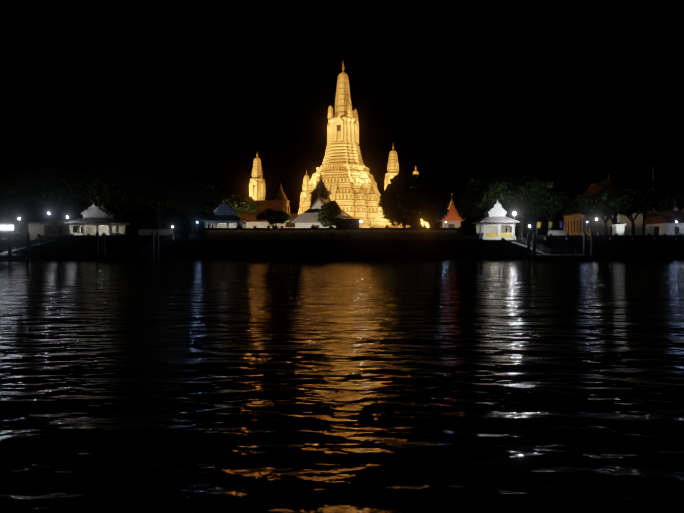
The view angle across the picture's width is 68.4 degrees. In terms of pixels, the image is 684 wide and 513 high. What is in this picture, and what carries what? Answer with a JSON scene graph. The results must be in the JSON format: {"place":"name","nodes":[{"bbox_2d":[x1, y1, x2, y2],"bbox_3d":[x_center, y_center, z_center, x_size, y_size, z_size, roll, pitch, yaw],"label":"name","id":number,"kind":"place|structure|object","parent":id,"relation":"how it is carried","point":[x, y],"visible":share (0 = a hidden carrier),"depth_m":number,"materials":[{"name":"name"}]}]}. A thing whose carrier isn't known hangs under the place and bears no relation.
{"place":"outdoors","nodes":[
{"label":"outdoors","id":0,"kind":"place"},
{"bbox_2d":[0,205,114,234],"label":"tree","id":1,"kind":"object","parent":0,"point":[35,214],"depth_m":146.84,"materials":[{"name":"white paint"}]},
{"bbox_2d":[237,194,284,227],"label":"building","id":2,"kind":"structure","parent":0,"point":[263,205],"depth_m":140.57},
{"bbox_2d":[284,209,298,227],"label":"building","id":3,"kind":"structure","parent":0,"point":[288,224],"depth_m":138.74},
{"bbox_2d":[0,259,683,512],"bbox_3d":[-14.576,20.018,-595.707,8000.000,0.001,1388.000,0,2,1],"label":"river water","id":4,"kind":"structure","parent":0,"point":[335,386],"depth_m":11.07,"materials":[{"name":"black liquid"}]},
{"bbox_2d":[0,231,55,260],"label":"pier","id":5,"kind":"structure","parent":4,"relation":"in","point":[9,256],"depth_m":88.00,"materials":[{"name":"paint"}]},
{"bbox_2d":[96,232,180,259],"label":"pier","id":6,"kind":"structure","parent":4,"relation":"in","point":[142,255],"depth_m":88.47,"materials":[{"name":"paint"}]},
{"bbox_2d":[0,238,683,258],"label":"quay wall piles","id":7,"kind":"object","parent":4,"relation":"in","point":[655,241],"visible":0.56,"depth_m":94.19,"materials":[{"name":"concrete"}]},
{"bbox_2d":[505,232,593,260],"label":"pier","id":8,"kind":"structure","parent":4,"relation":"in","point":[545,256],"depth_m":85.81,"materials":[{"name":"paint"}]},
{"bbox_2d":[0,0,683,239],"label":"sky","id":9,"kind":"structure","parent":0,"point":[571,95],"materials":[{"name":"black"}]},
{"bbox_2d":[437,195,464,227],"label":"pavilion","id":10,"kind":"structure","parent":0,"point":[453,219],"depth_m":124.04,"materials":[{"name":"tile"}]},
{"bbox_2d":[547,230,569,234],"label":"wall","id":11,"kind":"structure","parent":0,"point":[558,232],"depth_m":106.67,"materials":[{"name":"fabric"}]},
{"bbox_2d":[611,213,625,234],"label":"king statue","id":12,"kind":"object","parent":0,"point":[617,228],"visible":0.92,"depth_m":102.57,"materials":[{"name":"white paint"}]},
{"bbox_2d":[643,172,657,234],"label":"pole","id":13,"kind":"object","parent":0,"point":[651,214],"depth_m":158.60,"materials":[{"name":"paint"}]},
{"bbox_3d":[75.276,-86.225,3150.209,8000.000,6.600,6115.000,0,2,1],"label":"ground sheet","id":14,"kind":"object","parent":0,"visible":0},
{"bbox_2d":[0,222,47,239],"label":"building","id":15,"kind":"structure","parent":14,"relation":"on","point":[33,229],"depth_m":98.75,"materials":[{"name":"paint"}]},
{"bbox_2d":[0,166,88,234],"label":"tree","id":16,"kind":"object","parent":14,"relation":"on","point":[48,181],"visible":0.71,"depth_m":126.49,"materials":[{"name":"green plant"}]},
{"bbox_2d":[63,201,129,234],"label":"pavilion","id":17,"kind":"structure","parent":14,"relation":"on","point":[94,220],"depth_m":102.97,"materials":[{"name":"white paint"}]},
{"bbox_2d":[60,168,143,207],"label":"tree","id":18,"kind":"object","parent":14,"relation":"on","point":[100,192],"visible":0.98,"depth_m":124.07,"materials":[{"name":"green plant"}]},
{"bbox_2d":[86,182,153,220],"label":"tree","id":19,"kind":"object","parent":14,"relation":"on","point":[131,205],"visible":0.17,"depth_m":149.96,"materials":[{"name":"green plant"}]},
{"bbox_2d":[138,229,174,239],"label":"wall","id":20,"kind":"structure","parent":14,"relation":"on","point":[155,231],"depth_m":116.26,"materials":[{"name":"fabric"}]},
{"bbox_2d":[169,204,207,234],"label":"tree","id":21,"kind":"object","parent":14,"relation":"on","point":[183,209],"visible":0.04,"depth_m":154.53,"materials":[{"name":"green plant"}]},
{"bbox_2d":[208,201,236,215],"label":"tree","id":22,"kind":"object","parent":14,"relation":"on","point":[211,213],"visible":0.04,"depth_m":175.79,"materials":[{"name":"green plant"}]},
{"bbox_2d":[200,199,249,227],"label":"pavilion","id":23,"kind":"structure","parent":14,"relation":"on","point":[225,216],"depth_m":103.20,"materials":[{"name":"blue tile"}]},
{"bbox_2d":[207,193,258,213],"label":"tree","id":24,"kind":"object","parent":14,"relation":"on","point":[246,203],"visible":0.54,"depth_m":139.20,"materials":[{"name":"green plant"}]},
{"bbox_2d":[249,155,264,199],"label":"temple tower","id":25,"kind":"structure","parent":14,"relation":"on","point":[257,187],"depth_m":189.97,"materials":[{"name":"paint"}]},
{"bbox_2d":[255,208,291,227],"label":"tree","id":26,"kind":"object","parent":14,"relation":"on","point":[276,217],"visible":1,"depth_m":118.61,"materials":[{"name":"green plant"}]},
{"bbox_2d":[268,219,359,227],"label":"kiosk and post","id":27,"kind":"object","parent":14,"relation":"on","point":[344,223],"visible":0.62,"depth_m":99.43,"materials":[{"name":"paint"}]},
{"bbox_2d":[291,193,359,227],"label":"temple building","id":28,"kind":"structure","parent":14,"relation":"on","point":[308,218],"depth_m":130.23,"materials":[{"name":"paint"}]},
{"bbox_2d":[317,200,340,226],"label":"tree","id":29,"kind":"object","parent":14,"relation":"on","point":[328,211],"visible":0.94,"depth_m":121.72,"materials":[{"name":"green plant"}]},
{"bbox_2d":[200,224,464,239],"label":"wall","id":30,"kind":"structure","parent":14,"relation":"on","point":[239,232],"depth_m":94.97,"materials":[{"name":"concrete"}]},
{"bbox_2d":[299,65,380,227],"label":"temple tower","id":31,"kind":"structure","parent":14,"relation":"on","point":[349,182],"depth_m":201.81,"materials":[{"name":"paint"}]},
{"bbox_2d":[275,184,289,213],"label":"temple roof","id":32,"kind":"structure","parent":31,"relation":"on","point":[280,195],"depth_m":215.88,"materials":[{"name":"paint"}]},
{"bbox_2d":[298,170,309,213],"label":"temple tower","id":33,"kind":"structure","parent":31,"relation":"on","point":[306,180],"depth_m":240.20,"materials":[{"name":"paint"}]},
{"bbox_2d":[310,171,331,206],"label":"temple roof","id":34,"kind":"structure","parent":31,"relation":"on","point":[322,190],"depth_m":180.58,"materials":[{"name":"paint"}]},
{"bbox_2d":[371,147,413,227],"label":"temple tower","id":35,"kind":"structure","parent":31,"relation":"on","point":[392,170],"depth_m":174.77,"materials":[{"name":"paint"}]},
{"bbox_2d":[413,168,429,227],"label":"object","id":36,"kind":"object","parent":31,"relation":"on","point":[421,221],"visible":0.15,"depth_m":222.71,"materials":[{"name":"paint"}]},
{"bbox_2d":[37,233,683,239],"bbox_3d":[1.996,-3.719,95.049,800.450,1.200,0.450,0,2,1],"label":"river bank","id":37,"kind":"structure","parent":14,"relation":"on","point":[615,236],"depth_m":94.26,"materials":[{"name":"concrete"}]},
{"bbox_2d":[378,172,429,227],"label":"tree","id":38,"kind":"object","parent":14,"relation":"on","point":[405,195],"visible":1,"depth_m":128.46,"materials":[{"name":"green plant"}]},
{"bbox_2d":[414,220,421,227],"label":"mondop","id":39,"kind":"structure","parent":14,"relation":"on","point":[419,225],"depth_m":198.18,"materials":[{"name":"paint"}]},
{"bbox_2d":[418,203,449,227],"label":"tree","id":40,"kind":"object","parent":14,"relation":"on","point":[436,212],"visible":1,"depth_m":119.62,"materials":[{"name":"green plant"}]},
{"bbox_2d":[441,194,483,226],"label":"tree","id":41,"kind":"object","parent":14,"relation":"on","point":[475,210],"visible":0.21,"depth_m":165.75,"materials":[{"name":"green plant"}]},
{"bbox_2d":[461,176,527,208],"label":"tree","id":42,"kind":"object","parent":14,"relation":"on","point":[489,191],"visible":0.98,"depth_m":114.34,"materials":[{"name":"green plant"}]},
{"bbox_2d":[471,199,519,239],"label":"pavilion","id":43,"kind":"structure","parent":14,"relation":"on","point":[495,219],"depth_m":99.01,"materials":[{"name":"white paint"}]},
{"bbox_2d":[486,233,511,236],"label":"banner","id":44,"kind":"object","parent":43,"relation":"attached to","point":[494,235],"depth_m":98.10,"materials":[{"name":"yellow fabric"}]},
{"bbox_2d":[478,204,526,228],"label":"tree","id":45,"kind":"object","parent":14,"relation":"on","point":[511,208],"visible":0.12,"depth_m":145.82,"materials":[{"name":"green plant"}]},
{"bbox_2d":[494,176,553,239],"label":"tree","id":46,"kind":"object","parent":14,"relation":"on","point":[538,189],"visible":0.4,"depth_m":120.13,"materials":[{"name":"green plant"}]},
{"bbox_2d":[548,222,552,234],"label":"flag","id":47,"kind":"object","parent":14,"relation":"on","point":[550,224],"visible":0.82,"depth_m":99.71,"materials":[{"name":"fabric"}]},
{"bbox_2d":[526,191,578,229],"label":"tree","id":48,"kind":"object","parent":14,"relation":"on","point":[560,201],"visible":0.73,"depth_m":125.00,"materials":[{"name":"green plant"}]},
{"bbox_2d":[560,175,642,234],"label":"temple building","id":49,"kind":"structure","parent":14,"relation":"on","point":[575,223],"depth_m":150.56,"materials":[{"name":"white paint"}]},
{"bbox_2d":[575,193,633,234],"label":"tree","id":50,"kind":"object","parent":14,"relation":"on","point":[593,206],"visible":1,"depth_m":118.76,"materials":[{"name":"green plant"}]},
{"bbox_2d":[601,195,637,234],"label":"tree","id":51,"kind":"object","parent":14,"relation":"on","point":[613,220],"visible":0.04,"depth_m":131.79,"materials":[{"name":"green plant"}]},
{"bbox_2d":[602,188,666,234],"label":"tree","id":52,"kind":"object","parent":14,"relation":"on","point":[646,201],"visible":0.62,"depth_m":122.30,"materials":[{"name":"green plant"}]},
{"bbox_2d":[641,199,683,234],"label":"viharn","id":53,"kind":"structure","parent":14,"relation":"on","point":[661,223],"depth_m":102.90,"materials":[{"name":"white paint"}]},
{"bbox_2d":[648,193,680,213],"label":"tree","id":54,"kind":"object","parent":14,"relation":"on","point":[664,195],"visible":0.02,"depth_m":134.41,"materials":[{"name":"green plant"}]},
{"bbox_2d":[659,192,683,211],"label":"tree","id":55,"kind":"object","parent":14,"relation":"on","point":[668,204],"visible":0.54,"depth_m":115.43,"materials":[{"name":"green plant"}]}
]}

